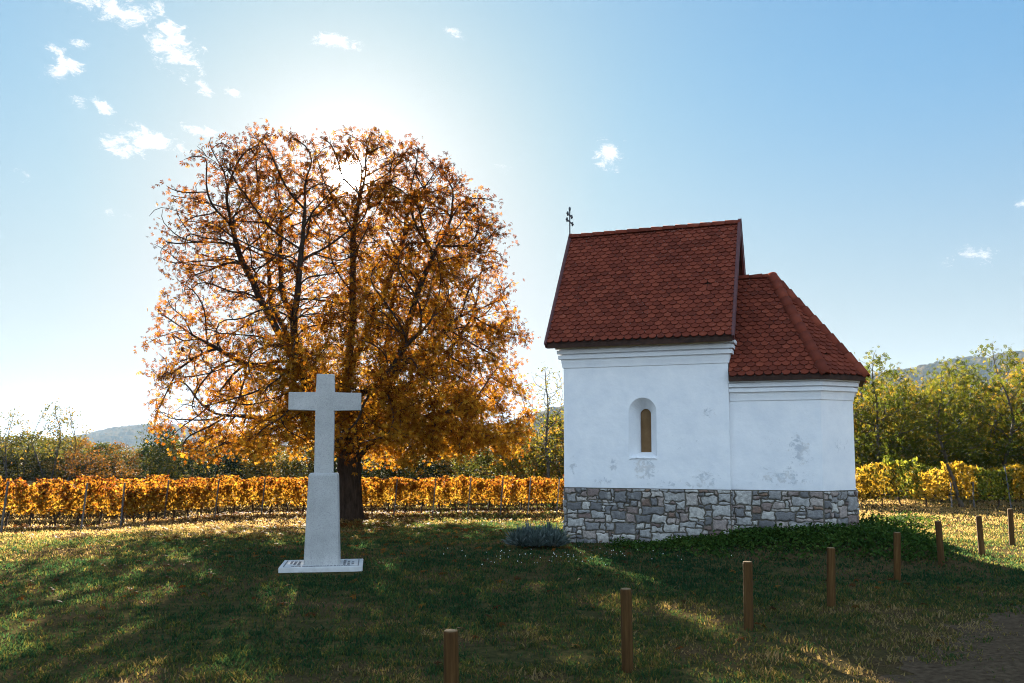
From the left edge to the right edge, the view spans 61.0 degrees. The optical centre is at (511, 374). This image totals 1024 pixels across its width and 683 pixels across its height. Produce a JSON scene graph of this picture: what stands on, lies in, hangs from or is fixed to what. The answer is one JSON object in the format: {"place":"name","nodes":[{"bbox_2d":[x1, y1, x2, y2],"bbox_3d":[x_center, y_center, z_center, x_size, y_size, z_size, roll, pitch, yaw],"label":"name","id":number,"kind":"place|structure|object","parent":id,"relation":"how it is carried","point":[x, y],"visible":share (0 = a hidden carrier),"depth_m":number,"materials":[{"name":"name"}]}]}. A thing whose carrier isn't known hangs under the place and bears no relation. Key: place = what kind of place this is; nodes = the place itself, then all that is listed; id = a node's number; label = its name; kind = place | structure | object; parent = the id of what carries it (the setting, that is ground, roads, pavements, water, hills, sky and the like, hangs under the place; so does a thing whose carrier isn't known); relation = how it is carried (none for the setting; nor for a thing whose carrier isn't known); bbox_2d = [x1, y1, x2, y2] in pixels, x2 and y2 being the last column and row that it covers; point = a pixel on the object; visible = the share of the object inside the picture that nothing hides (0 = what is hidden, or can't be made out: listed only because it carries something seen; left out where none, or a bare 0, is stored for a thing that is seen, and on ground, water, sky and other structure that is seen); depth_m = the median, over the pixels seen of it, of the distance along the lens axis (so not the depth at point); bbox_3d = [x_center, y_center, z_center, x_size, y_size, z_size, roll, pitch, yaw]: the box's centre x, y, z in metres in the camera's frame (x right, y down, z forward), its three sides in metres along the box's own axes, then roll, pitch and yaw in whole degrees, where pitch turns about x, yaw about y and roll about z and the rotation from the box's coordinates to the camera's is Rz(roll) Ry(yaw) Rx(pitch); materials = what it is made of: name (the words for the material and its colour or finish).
{"place":"outdoors","nodes":[
{"label":"outdoors","id":0,"kind":"place"},
{"bbox_2d":[20,423,313,450],"bbox_3d":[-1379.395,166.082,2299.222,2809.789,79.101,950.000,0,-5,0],"label":"hill","id":1,"kind":"structure","parent":0,"point":[125,435],"depth_m":2106.52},
{"bbox_2d":[0,451,1023,682],"bbox_3d":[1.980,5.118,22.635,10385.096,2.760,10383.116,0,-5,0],"label":"ground","id":2,"kind":"structure","parent":0,"point":[836,673],"depth_m":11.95,"materials":[{"name":"green plant"}]},
{"bbox_2d":[0,482,8,532],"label":"vineyard post","id":3,"kind":"object","parent":2,"relation":"on","point":[4,507],"visible":0.9,"depth_m":23.85,"materials":[{"name":"wood"}]},
{"bbox_2d":[0,477,25,525],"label":"grapevine","id":4,"kind":"object","parent":2,"relation":"on","point":[10,503],"visible":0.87,"depth_m":27.19,"materials":[{"name":"orange plant"}]},
{"bbox_2d":[0,406,33,477],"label":"bare tree","id":5,"kind":"object","parent":2,"relation":"on","point":[9,448],"visible":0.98,"depth_m":70.76,"materials":[{"name":"green plant"}]},
{"bbox_2d":[0,428,58,478],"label":"scrub tree","id":6,"kind":"object","parent":2,"relation":"on","point":[27,460],"visible":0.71,"depth_m":75.03,"materials":[{"name":"green plant"}]},
{"bbox_2d":[14,482,49,524],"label":"grapevine","id":7,"kind":"object","parent":2,"relation":"on","point":[35,501],"visible":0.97,"depth_m":27.45,"materials":[{"name":"orange plant"}]},
{"bbox_2d":[0,430,67,475],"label":"scrub tree","id":8,"kind":"object","parent":2,"relation":"on","point":[46,438],"visible":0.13,"depth_m":80.00,"materials":[{"name":"green plant"}]},
{"bbox_2d":[28,398,71,478],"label":"bare tree","id":9,"kind":"object","parent":2,"relation":"on","point":[55,442],"visible":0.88,"depth_m":71.50,"materials":[{"name":"green plant"}]},
{"bbox_2d":[38,481,73,525],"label":"grapevine","id":10,"kind":"object","parent":2,"relation":"on","point":[52,497],"visible":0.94,"depth_m":27.86,"materials":[{"name":"orange plant"}]},
{"bbox_2d":[27,437,102,477],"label":"scrub tree","id":11,"kind":"object","parent":2,"relation":"on","point":[60,473],"visible":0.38,"depth_m":76.09,"materials":[{"name":"green plant"}]},
{"bbox_2d":[49,406,93,479],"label":"bare tree","id":12,"kind":"object","parent":2,"relation":"on","point":[74,439],"visible":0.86,"depth_m":71.72,"materials":[{"name":"green plant"}]},
{"bbox_2d":[60,481,95,525],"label":"grapevine","id":13,"kind":"object","parent":2,"relation":"on","point":[80,496],"visible":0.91,"depth_m":28.22,"materials":[{"name":"orange plant"}]},
{"bbox_2d":[53,437,110,478],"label":"rusty bush","id":14,"kind":"object","parent":2,"relation":"on","point":[80,455],"visible":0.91,"depth_m":69.38,"materials":[{"name":"orange plant"}]},
{"bbox_2d":[86,480,115,523],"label":"grapevine","id":15,"kind":"object","parent":2,"relation":"on","point":[100,491],"visible":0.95,"depth_m":28.72,"materials":[{"name":"orange plant"}]},
{"bbox_2d":[73,441,133,477],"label":"scrub tree","id":16,"kind":"object","parent":2,"relation":"on","point":[103,445],"visible":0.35,"depth_m":75.94,"materials":[{"name":"green plant"}]},
{"bbox_2d":[83,444,141,477],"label":"scrub tree","id":17,"kind":"object","parent":2,"relation":"on","point":[129,450],"visible":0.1,"depth_m":78.70,"materials":[{"name":"green plant"}]},
{"bbox_2d":[87,440,142,479],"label":"rusty bush","id":18,"kind":"object","parent":2,"relation":"on","point":[114,461],"visible":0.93,"depth_m":70.22,"materials":[{"name":"orange plant"}]},
{"bbox_2d":[106,489,137,524],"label":"grapevine","id":19,"kind":"object","parent":2,"relation":"on","point":[118,498],"visible":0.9,"depth_m":29.09,"materials":[{"name":"orange plant"}]},
{"bbox_2d":[116,484,152,521],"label":"grapevine","id":20,"kind":"object","parent":2,"relation":"on","point":[138,491],"visible":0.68,"depth_m":29.68,"materials":[{"name":"orange plant"}]},
{"bbox_2d":[111,445,185,477],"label":"scrub tree","id":21,"kind":"object","parent":2,"relation":"on","point":[141,460],"visible":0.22,"depth_m":78.32,"materials":[{"name":"green plant"}]},
{"bbox_2d":[136,485,167,520],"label":"grapevine","id":22,"kind":"object","parent":2,"relation":"on","point":[148,495],"visible":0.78,"depth_m":30.32,"materials":[{"name":"orange plant"}]},
{"bbox_2d":[145,484,176,519],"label":"grapevine","id":23,"kind":"object","parent":2,"relation":"on","point":[163,490],"visible":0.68,"depth_m":30.95,"materials":[{"name":"orange plant"}]},
{"bbox_2d":[136,426,194,479],"bbox_3d":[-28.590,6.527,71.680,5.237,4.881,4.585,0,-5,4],"label":"evergreen tree","id":24,"kind":"object","parent":2,"relation":"on","point":[144,451],"visible":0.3,"depth_m":71.47,"materials":[{"name":"green plant"}]},
{"bbox_2d":[160,485,188,517],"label":"grapevine","id":25,"kind":"object","parent":2,"relation":"on","point":[172,494],"visible":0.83,"depth_m":31.59,"materials":[{"name":"orange plant"}]},
{"bbox_2d":[174,483,206,517],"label":"grapevine","id":26,"kind":"object","parent":2,"relation":"on","point":[188,500],"visible":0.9,"depth_m":32.09,"materials":[{"name":"orange plant"}]},
{"bbox_2d":[161,446,221,476],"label":"scrub tree","id":27,"kind":"object","parent":2,"relation":"on","point":[192,473],"visible":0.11,"depth_m":79.00,"materials":[{"name":"green plant"}]},
{"bbox_2d":[190,482,216,514],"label":"grapevine","id":28,"kind":"object","parent":2,"relation":"on","point":[204,492],"visible":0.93,"depth_m":32.63,"materials":[{"name":"orange plant"}]},
{"bbox_2d":[182,435,244,478],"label":"evergreen tree","id":29,"kind":"object","parent":2,"relation":"on","point":[215,468],"visible":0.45,"depth_m":74.17,"materials":[{"name":"green plant"}]},
{"bbox_2d":[204,482,231,514],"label":"grapevine","id":30,"kind":"object","parent":2,"relation":"on","point":[221,494],"visible":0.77,"depth_m":33.17,"materials":[{"name":"orange plant"}]},
{"bbox_2d":[223,482,248,512],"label":"grapevine","id":31,"kind":"object","parent":2,"relation":"on","point":[235,489],"visible":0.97,"depth_m":33.42,"materials":[{"name":"orange plant"}]},
{"bbox_2d":[221,443,276,478],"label":"evergreen tree","id":32,"kind":"object","parent":2,"relation":"on","point":[234,463],"visible":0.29,"depth_m":74.46,"materials":[{"name":"green plant"}]},
{"bbox_2d":[240,478,266,513],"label":"grapevine","id":33,"kind":"object","parent":2,"relation":"on","point":[255,494],"visible":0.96,"depth_m":33.77,"materials":[{"name":"orange plant"}]},
{"bbox_2d":[239,442,296,479],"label":"scrub tree","id":34,"kind":"object","parent":2,"relation":"on","point":[260,467],"visible":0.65,"depth_m":71.07,"materials":[{"name":"green plant"}]},
{"bbox_2d":[256,483,282,511],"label":"grapevine","id":35,"kind":"object","parent":2,"relation":"on","point":[268,496],"visible":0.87,"depth_m":34.02,"materials":[{"name":"orange plant"}]},
{"bbox_2d":[274,477,300,511],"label":"grapevine","id":36,"kind":"object","parent":2,"relation":"on","point":[286,489],"visible":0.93,"depth_m":34.09,"materials":[{"name":"orange plant"}]},
{"bbox_2d":[292,485,307,511],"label":"grapevine","id":37,"kind":"object","parent":2,"relation":"on","point":[301,493],"visible":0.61,"depth_m":34.13,"materials":[{"name":"yellow plant"}]},
{"bbox_2d":[271,446,337,478],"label":"scrub tree","id":38,"kind":"object","parent":2,"relation":"on","point":[300,469],"visible":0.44,"depth_m":71.70,"materials":[{"name":"green plant"}]},
{"bbox_2d":[278,374,362,572],"bbox_3d":[-3.536,1.916,16.355,1.490,3.835,1.080,1,-5,-9],"label":"stone cross","id":39,"kind":"object","parent":2,"relation":"on","point":[325,401],"visible":1,"depth_m":16.11,"materials":[{"name":"stone"}]},
{"bbox_2d":[133,118,541,520],"bbox_3d":[-6.092,-1.682,31.897,14.383,14.325,14.227,0,-5,0],"label":"chestnut tree","id":40,"kind":"object","parent":2,"relation":"on","point":[377,424],"visible":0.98,"depth_m":29.13,"materials":[{"name":"orange plant"}]},
{"bbox_2d":[337,444,398,479],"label":"scrub tree","id":41,"kind":"object","parent":2,"relation":"on","point":[364,473],"visible":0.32,"depth_m":71.72,"materials":[{"name":"green plant"}]},
{"bbox_2d":[362,486,383,512],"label":"grapevine","id":42,"kind":"object","parent":2,"relation":"on","point":[366,494],"visible":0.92,"depth_m":34.10,"materials":[{"name":"orange plant"}]},
{"bbox_2d":[375,478,400,511],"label":"grapevine","id":43,"kind":"object","parent":2,"relation":"on","point":[381,482],"visible":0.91,"depth_m":34.28,"materials":[{"name":"yellow plant"}]},
{"bbox_2d":[369,447,438,478],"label":"scrub tree","id":44,"kind":"object","parent":2,"relation":"on","point":[400,472],"visible":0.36,"depth_m":72.48,"materials":[{"name":"green plant"}]},
{"bbox_2d":[394,481,416,512],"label":"grapevine","id":45,"kind":"object","parent":2,"relation":"on","point":[407,491],"visible":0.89,"depth_m":34.29,"materials":[{"name":"orange plant"}]},
{"bbox_2d":[408,479,433,512],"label":"grapevine","id":46,"kind":"object","parent":2,"relation":"on","point":[421,489],"visible":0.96,"depth_m":34.29,"materials":[{"name":"orange plant"}]},
{"bbox_2d":[410,453,456,478],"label":"evergreen tree","id":47,"kind":"object","parent":2,"relation":"on","point":[435,469],"visible":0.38,"depth_m":73.67,"materials":[{"name":"green plant"}]},
{"bbox_2d":[427,486,449,511],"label":"grapevine","id":48,"kind":"object","parent":2,"relation":"on","point":[441,490],"visible":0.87,"depth_m":34.37,"materials":[{"name":"yellow plant"}]},
{"bbox_2d":[444,629,458,682],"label":"bollard","id":49,"kind":"object","parent":2,"relation":"on","point":[451,658],"visible":1,"depth_m":6.54,"materials":[{"name":"brown wood"}]},
{"bbox_2d":[443,477,467,510],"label":"grapevine","id":50,"kind":"object","parent":2,"relation":"on","point":[454,489],"visible":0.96,"depth_m":34.52,"materials":[{"name":"orange plant"}]},
{"bbox_2d":[436,448,489,478],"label":"scrub tree","id":51,"kind":"object","parent":2,"relation":"on","point":[443,461],"visible":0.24,"depth_m":72.07,"materials":[{"name":"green plant"}]},
{"bbox_2d":[460,478,483,511],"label":"grapevine","id":52,"kind":"object","parent":2,"relation":"on","point":[474,490],"visible":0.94,"depth_m":34.58,"materials":[{"name":"orange plant"}]},
{"bbox_2d":[450,443,521,479],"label":"scrub tree","id":53,"kind":"object","parent":2,"relation":"on","point":[466,472],"visible":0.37,"depth_m":57.03,"materials":[{"name":"green plant"}]},
{"bbox_2d":[476,478,500,511],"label":"grapevine","id":54,"kind":"object","parent":2,"relation":"on","point":[488,492],"visible":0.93,"depth_m":34.69,"materials":[{"name":"orange plant"}]},
{"bbox_2d":[492,485,518,510],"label":"grapevine","id":55,"kind":"object","parent":2,"relation":"on","point":[508,491],"visible":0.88,"depth_m":34.71,"materials":[{"name":"orange plant"}]},
{"bbox_2d":[0,502,1023,664],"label":"fallen leaves","id":56,"kind":"object","parent":2,"relation":"on","point":[344,525],"visible":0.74,"depth_m":25.52,"materials":[{"name":"orange plant"}]},
{"bbox_2d":[476,424,555,480],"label":"scrub tree","id":57,"kind":"object","parent":2,"relation":"on","point":[516,472],"visible":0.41,"depth_m":54.90,"materials":[{"name":"green plant"}]},
{"bbox_2d":[510,478,532,509],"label":"grapevine","id":58,"kind":"object","parent":2,"relation":"on","point":[524,490],"visible":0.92,"depth_m":34.79,"materials":[{"name":"orange plant"}]},
{"bbox_2d":[501,520,572,547],"bbox_3d":[0.539,3.594,19.572,1.671,0.764,1.228,0,-5,0],"label":"lavender bush","id":59,"kind":"object","parent":2,"relation":"on","point":[549,536],"visible":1,"depth_m":19.27,"materials":[{"name":"green plant"}]},
{"bbox_2d":[511,367,563,477],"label":"sparse tree","id":60,"kind":"object","parent":2,"relation":"on","point":[547,455],"visible":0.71,"depth_m":50.79,"materials":[{"name":"green plant"}]},
{"bbox_2d":[526,479,549,510],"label":"grapevine","id":61,"kind":"object","parent":2,"relation":"on","point":[537,493],"visible":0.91,"depth_m":34.75,"materials":[{"name":"orange plant"}]},
{"bbox_2d":[515,410,563,479],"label":"scrub tree","id":62,"kind":"object","parent":2,"relation":"on","point":[554,433],"visible":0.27,"depth_m":56.33,"materials":[{"name":"green plant"}]},
{"bbox_2d":[525,417,563,479],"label":"scrub tree","id":63,"kind":"object","parent":2,"relation":"on","point":[552,472],"visible":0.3,"depth_m":53.45,"materials":[{"name":"green plant"}]},
{"bbox_2d":[542,478,563,510],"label":"grapevine","id":64,"kind":"object","parent":2,"relation":"on","point":[552,486],"visible":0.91,"depth_m":34.80,"materials":[{"name":"orange plant"}]},
{"bbox_2d":[620,588,633,672],"bbox_3d":[1.147,2.699,8.658,0.118,1.117,0.117,1,-5,-25],"label":"bollard","id":65,"kind":"object","parent":2,"relation":"on","point":[626,630],"visible":0.98,"depth_m":8.62,"materials":[{"name":"brown wood"}]},
{"bbox_2d":[544,207,869,543],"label":"chapel","id":66,"kind":"structure","parent":2,"relation":"on","point":[710,385],"depth_m":20.03,"materials":[{"name":"white paint"}]},
{"bbox_2d":[629,409,656,459],"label":"window","id":67,"kind":"structure","parent":66,"relation":"in","point":[645,414],"depth_m":20.60,"materials":[{"name":"brown wood"}]},
{"bbox_2d":[743,561,753,630],"bbox_3d":[2.861,2.829,10.515,0.117,1.117,0.116,4,-6,-36],"label":"bollard","id":68,"kind":"object","parent":2,"relation":"on","point":[748,594],"visible":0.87,"depth_m":10.48,"materials":[{"name":"brown wood"}]},
{"bbox_2d":[596,518,958,563],"bbox_3d":[5.488,3.535,18.726,7.338,0.774,4.182,-1,-5,15],"label":"ground ivy","id":69,"kind":"object","parent":2,"relation":"on","point":[753,537],"visible":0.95,"depth_m":18.03,"materials":[{"name":"green plant"}]},
{"bbox_2d":[827,547,835,606],"bbox_3d":[4.445,2.975,12.105,0.119,1.117,0.117,1,-4,6],"label":"bollard","id":70,"kind":"object","parent":2,"relation":"on","point":[831,589],"visible":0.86,"depth_m":12.07,"materials":[{"name":"brown wood"}]},
{"bbox_2d":[855,473,865,500],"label":"grapevine","id":71,"kind":"object","parent":2,"relation":"on","point":[858,479],"visible":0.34,"depth_m":34.15,"materials":[{"name":"yellow plant"}]},
{"bbox_2d":[855,462,884,502],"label":"grapevine","id":72,"kind":"object","parent":2,"relation":"on","point":[857,468],"visible":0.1,"depth_m":37.01,"materials":[{"name":"yellow plant"}]},
{"bbox_2d":[853,367,897,465],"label":"locust tree","id":73,"kind":"object","parent":2,"relation":"on","point":[861,394],"visible":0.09,"depth_m":48.91,"materials":[{"name":"green plant"}]},
{"bbox_2d":[859,462,900,505],"bbox_3d":[14.390,4.397,34.002,1.413,1.938,1.709,-1,-5,7],"label":"grapevine","id":74,"kind":"object","parent":2,"relation":"on","point":[881,475],"visible":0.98,"depth_m":33.94,"materials":[{"name":"yellow plant"}]},
{"bbox_2d":[854,389,932,484],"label":"scrub tree","id":75,"kind":"object","parent":2,"relation":"on","point":[885,422],"visible":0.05,"depth_m":51.73,"materials":[{"name":"green plant"}]},
{"bbox_2d":[854,367,934,471],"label":"locust tree","id":76,"kind":"object","parent":2,"relation":"on","point":[889,430],"visible":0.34,"depth_m":45.10,"materials":[{"name":"green plant"}]},
{"bbox_2d":[853,346,936,492],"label":"locust tree","id":77,"kind":"object","parent":2,"relation":"on","point":[899,398],"visible":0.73,"depth_m":42.31,"materials":[{"name":"green plant"}]},
{"bbox_2d":[893,532,900,581],"bbox_3d":[6.505,3.227,14.670,0.119,1.117,0.117,-1,-4,31],"label":"bollard","id":78,"kind":"object","parent":2,"relation":"on","point":[897,553],"visible":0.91,"depth_m":14.64,"materials":[{"name":"brown wood"}]},
{"bbox_2d":[882,455,922,505],"bbox_3d":[15.391,4.284,34.289,1.462,2.223,1.571,-1,-5,7],"label":"grapevine","id":79,"kind":"object","parent":2,"relation":"on","point":[905,464],"visible":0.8,"depth_m":34.14,"materials":[{"name":"yellow plant"}]},
{"bbox_2d":[860,510,948,531],"bbox_3d":[8.841,3.371,19.857,2.361,0.565,1.752,0,-5,0],"label":"green shrub","id":80,"kind":"object","parent":2,"relation":"on","point":[897,519],"visible":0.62,"depth_m":19.83,"materials":[{"name":"green plant"}]},
{"bbox_2d":[878,367,957,472],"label":"locust tree","id":81,"kind":"object","parent":2,"relation":"on","point":[918,391],"visible":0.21,"depth_m":48.52,"materials":[{"name":"green plant"}]},
{"bbox_2d":[906,468,947,506],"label":"grapevine","id":82,"kind":"object","parent":2,"relation":"on","point":[935,487],"visible":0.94,"depth_m":33.99,"materials":[{"name":"yellow plant"}]},
{"bbox_2d":[935,521,944,565],"bbox_3d":[7.918,3.272,16.056,0.116,1.117,0.117,0,-5,-31],"label":"bollard","id":83,"kind":"object","parent":2,"relation":"on","point":[939,541],"visible":0.84,"depth_m":16.03,"materials":[{"name":"brown wood"}]},
{"bbox_2d":[919,462,960,501],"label":"grapevine","id":84,"kind":"object","parent":2,"relation":"on","point":[926,468],"visible":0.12,"depth_m":37.06,"materials":[{"name":"yellow plant"}]},
{"bbox_2d":[890,357,1000,495],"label":"locust tree","id":85,"kind":"object","parent":2,"relation":"on","point":[978,411],"visible":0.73,"depth_m":42.77,"materials":[{"name":"green plant"}]},
{"bbox_2d":[947,463,964,507],"bbox_3d":[17.255,4.429,33.742,0.674,1.942,0.184,0,-5,0],"label":"leaning trunk","id":86,"kind":"object","parent":2,"relation":"on","point":[960,502],"visible":0.87,"depth_m":33.70,"materials":[{"name":"grey plant"}]},
{"bbox_2d":[939,460,980,506],"bbox_3d":[17.509,4.375,33.997,1.413,2.010,1.709,-1,-5,7],"label":"grapevine","id":87,"kind":"object","parent":2,"relation":"on","point":[967,479],"visible":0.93,"depth_m":33.85,"materials":[{"name":"yellow plant"}]},
{"bbox_2d":[921,356,1008,473],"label":"locust tree","id":88,"kind":"object","parent":2,"relation":"on","point":[960,421],"visible":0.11,"depth_m":49.65,"materials":[{"name":"green plant"}]},
{"bbox_2d":[915,384,1018,487],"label":"scrub tree","id":89,"kind":"object","parent":2,"relation":"on","point":[973,436],"visible":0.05,"depth_m":51.95,"materials":[{"name":"green plant"}]},
{"bbox_2d":[955,462,997,502],"bbox_3d":[19.798,4.703,37.117,1.855,1.920,1.722,-2,-5,22],"label":"grapevine","id":90,"kind":"object","parent":2,"relation":"on","point":[983,476],"visible":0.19,"depth_m":37.00,"materials":[{"name":"yellow plant"}]},
{"bbox_2d":[937,339,1023,469],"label":"locust tree","id":91,"kind":"object","parent":2,"relation":"on","point":[1009,442],"visible":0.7,"depth_m":43.22,"materials":[{"name":"green plant"}]},
{"bbox_2d":[976,516,984,555],"bbox_3d":[9.747,3.506,18.061,0.117,1.117,0.115,1,-9,-14],"label":"bollard","id":92,"kind":"object","parent":2,"relation":"on","point":[980,539],"visible":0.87,"depth_m":18.05,"materials":[{"name":"brown wood"}]},
{"bbox_2d":[973,466,1018,508],"bbox_3d":[18.509,4.392,33.316,1.462,1.830,1.571,-1,-5,7],"label":"grapevine","id":93,"kind":"object","parent":2,"relation":"on","point":[996,480],"visible":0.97,"depth_m":33.25,"materials":[{"name":"green plant"}]},
{"bbox_2d":[969,359,1023,479],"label":"locust tree","id":94,"kind":"object","parent":2,"relation":"on","point":[1000,404],"visible":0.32,"depth_m":45.17,"materials":[{"name":"green plant"}]},
{"bbox_2d":[975,350,1023,463],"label":"locust tree","id":95,"kind":"object","parent":2,"relation":"on","point":[1020,361],"visible":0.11,"depth_m":49.78,"materials":[{"name":"green plant"}]},
{"bbox_2d":[1007,509,1014,544],"bbox_3d":[11.415,3.634,19.857,0.117,1.117,0.119,-2,-4,13],"label":"bollard","id":96,"kind":"object","parent":2,"relation":"on","point":[1011,527],"visible":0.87,"depth_m":19.82,"materials":[{"name":"brown wood"}]},
{"bbox_2d":[1006,462,1023,500],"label":"grapevine","id":97,"kind":"object","parent":2,"relation":"on","point":[1020,479],"visible":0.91,"depth_m":33.05,"materials":[{"name":"yellow plant"}]},
{"bbox_2d":[0,0,1023,442],"label":"sky","id":98,"kind":"structure","parent":0,"point":[868,154],"materials":[{"name":"blue"}]},
{"bbox_2d":[481,351,1023,452],"bbox_3d":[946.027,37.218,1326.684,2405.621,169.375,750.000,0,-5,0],"label":"hill","id":99,"kind":"structure","parent":0,"point":[924,368],"depth_m":1277.58,"materials":[{"name":"green plant"}]},
{"bbox_2d":[850,604,1023,682],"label":"dirt path","id":100,"kind":"structure","parent":0,"point":[966,671],"depth_m":9.05,"materials":[{"name":"brown soil"}]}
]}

